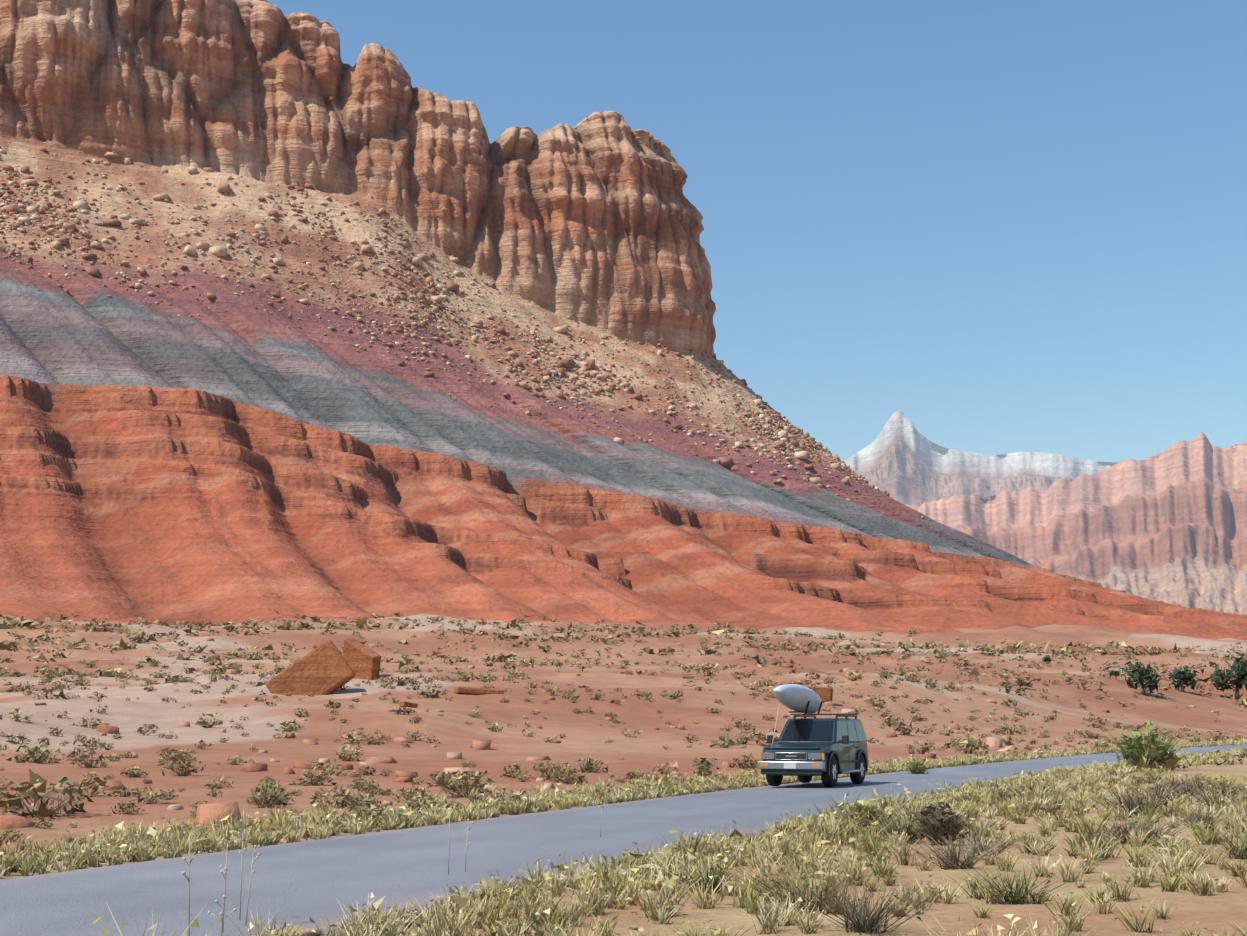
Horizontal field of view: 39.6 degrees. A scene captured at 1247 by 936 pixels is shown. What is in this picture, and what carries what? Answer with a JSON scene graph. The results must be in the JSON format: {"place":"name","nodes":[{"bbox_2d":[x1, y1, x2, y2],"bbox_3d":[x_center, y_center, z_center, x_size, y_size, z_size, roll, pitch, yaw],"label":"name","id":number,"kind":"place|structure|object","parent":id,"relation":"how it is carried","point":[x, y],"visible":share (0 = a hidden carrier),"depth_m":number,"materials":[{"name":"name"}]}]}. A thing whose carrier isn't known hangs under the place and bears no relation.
{"place":"outdoors","nodes":[
{"label":"outdoors","id":0,"kind":"place"},
{"bbox_2d":[0,754,1220,935],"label":"verge grass","id":1,"kind":"structure","parent":0,"point":[93,852],"depth_m":22.50,"materials":[{"name":"green plant"}]},
{"bbox_2d":[0,0,1246,639],"bbox_3d":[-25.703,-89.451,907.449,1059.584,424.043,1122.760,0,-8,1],"label":"mountain terrain","id":2,"kind":"structure","parent":0,"point":[228,456],"depth_m":764.37,"materials":[{"name":"stone"}]},
{"bbox_2d":[0,139,923,517],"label":"talus boulders","id":3,"kind":"object","parent":2,"relation":"on","point":[80,203],"visible":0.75,"depth_m":854.65,"materials":[{"name":"brown stone"}]},
{"bbox_2d":[0,614,1246,935],"bbox_3d":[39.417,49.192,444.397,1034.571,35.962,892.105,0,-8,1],"label":"desert ground","id":4,"kind":"structure","parent":0,"point":[592,732],"depth_m":109.10,"materials":[{"name":"soil"}]},
{"bbox_2d":[253,928,322,935],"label":"kerb block","id":5,"kind":"structure","parent":4,"relation":"on","point":[309,933],"depth_m":13.20,"materials":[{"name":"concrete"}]},
{"bbox_2d":[181,802,604,935],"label":"seed stalks","id":6,"kind":"object","parent":4,"relation":"on","point":[221,914],"visible":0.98,"depth_m":14.08,"materials":[{"name":"beige plant"}]},
{"bbox_2d":[0,739,790,841],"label":"scrub","id":7,"kind":"object","parent":4,"relation":"on","point":[79,791],"visible":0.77,"depth_m":39.84,"materials":[{"name":"green plant"}]},
{"bbox_2d":[266,638,832,707],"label":"boulders","id":8,"kind":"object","parent":4,"relation":"on","point":[326,667],"depth_m":121.12,"materials":[{"name":"orange stone"}]},
{"bbox_2d":[0,624,1233,830],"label":"plain stones","id":9,"kind":"object","parent":4,"relation":"on","point":[208,812],"visible":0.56,"depth_m":60.64,"materials":[{"name":"brown stone"}]},
{"bbox_2d":[0,653,1245,755],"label":"scrub","id":10,"kind":"object","parent":4,"relation":"on","point":[971,746],"visible":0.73,"depth_m":127.12,"materials":[{"name":"green plant"}]},
{"bbox_2d":[0,610,1246,728],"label":"scrub","id":11,"kind":"object","parent":4,"relation":"on","point":[676,632],"visible":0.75,"depth_m":334.18,"materials":[{"name":"green plant"}]},
{"bbox_2d":[271,776,1246,935],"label":"twig shrubs","id":12,"kind":"object","parent":4,"relation":"on","point":[953,861],"visible":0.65,"depth_m":19.73,"materials":[{"name":"plant"}]},
{"bbox_2d":[828,795,907,833],"bbox_3d":[3.699,5.264,26.251,1.374,0.622,1.517,0,-8,1],"label":"roadside bush","id":13,"kind":"object","parent":4,"relation":"on","point":[865,802],"visible":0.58,"depth_m":26.17,"materials":[{"name":"green plant"}]},
{"bbox_2d":[897,758,931,773],"bbox_3d":[9.447,9.642,56.061,1.367,0.653,1.449,-2,-9,11],"label":"roadside bush","id":14,"kind":"object","parent":4,"relation":"on","point":[915,768],"visible":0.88,"depth_m":55.95,"materials":[{"name":"green plant"}]},
{"bbox_2d":[887,797,981,845],"bbox_3d":[4.273,4.847,23.758,1.487,0.666,1.469,0,-8,1],"label":"roadside bush","id":15,"kind":"object","parent":4,"relation":"on","point":[947,828],"visible":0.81,"depth_m":23.59,"materials":[{"name":"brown plant"}]},
{"bbox_2d":[1041,651,1246,693],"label":"trees","id":16,"kind":"object","parent":4,"relation":"on","point":[1216,677],"visible":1,"depth_m":239.04,"materials":[{"name":"green plant"}]},
{"bbox_2d":[1046,660,1244,699],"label":"juniper trunks","id":17,"kind":"object","parent":4,"relation":"on","point":[1236,691],"visible":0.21,"depth_m":241.57,"materials":[{"name":"brown wood"}]},
{"bbox_2d":[1092,720,1204,770],"bbox_3d":[18.782,9.951,62.198,3.986,1.828,4.019,5,-10,-28],"label":"roadside bush","id":18,"kind":"object","parent":4,"relation":"on","point":[1135,746],"visible":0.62,"depth_m":61.84,"materials":[{"name":"green plant"}]},
{"bbox_2d":[1127,744,1246,772],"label":"dry grass","id":19,"kind":"structure","parent":4,"relation":"on","point":[1144,764],"depth_m":59.79,"materials":[{"name":"green plant"}]},
{"bbox_2d":[0,744,1246,935],"bbox_3d":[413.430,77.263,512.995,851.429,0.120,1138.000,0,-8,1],"label":"road asphalt","id":20,"kind":"structure","parent":0,"point":[316,880],"depth_m":20.24,"materials":[{"name":"grey asphalt"}]},
{"bbox_2d":[757,684,868,786],"bbox_3d":[5.103,7.046,45.862,2.200,2.648,4.691,-4,-9,23],"label":"suv with kayak","id":21,"kind":"object","parent":20,"relation":"on","point":[805,750],"visible":1,"depth_m":45.09,"materials":[{"name":"teal paint"}]},
{"bbox_2d":[89,768,1246,935],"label":"dry grass","id":22,"kind":"structure","parent":0,"point":[1185,860],"depth_m":19.41,"materials":[{"name":"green plant"}]},
{"bbox_2d":[268,0,1246,462],"label":"sky","id":23,"kind":"structure","parent":0,"point":[1000,226],"materials":[{"name":"blue"}]},
{"bbox_2d":[844,410,1116,507],"bbox_3d":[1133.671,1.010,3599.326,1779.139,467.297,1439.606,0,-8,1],"label":"white domes","id":24,"kind":"structure","parent":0,"point":[902,459],"depth_m":4140.90,"materials":[{"name":"white stone"}]},
{"bbox_2d":[906,432,1246,614],"bbox_3d":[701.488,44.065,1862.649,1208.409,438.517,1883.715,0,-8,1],"label":"distant cliffs","id":25,"kind":"structure","parent":0,"point":[1168,525],"depth_m":2376.31,"materials":[{"name":"pink stone"}]},
{"bbox_2d":[912,737,1246,762],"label":"verge grass","id":26,"kind":"structure","parent":0,"point":[1008,756],"depth_m":86.35,"materials":[{"name":"green plant"}]}
]}

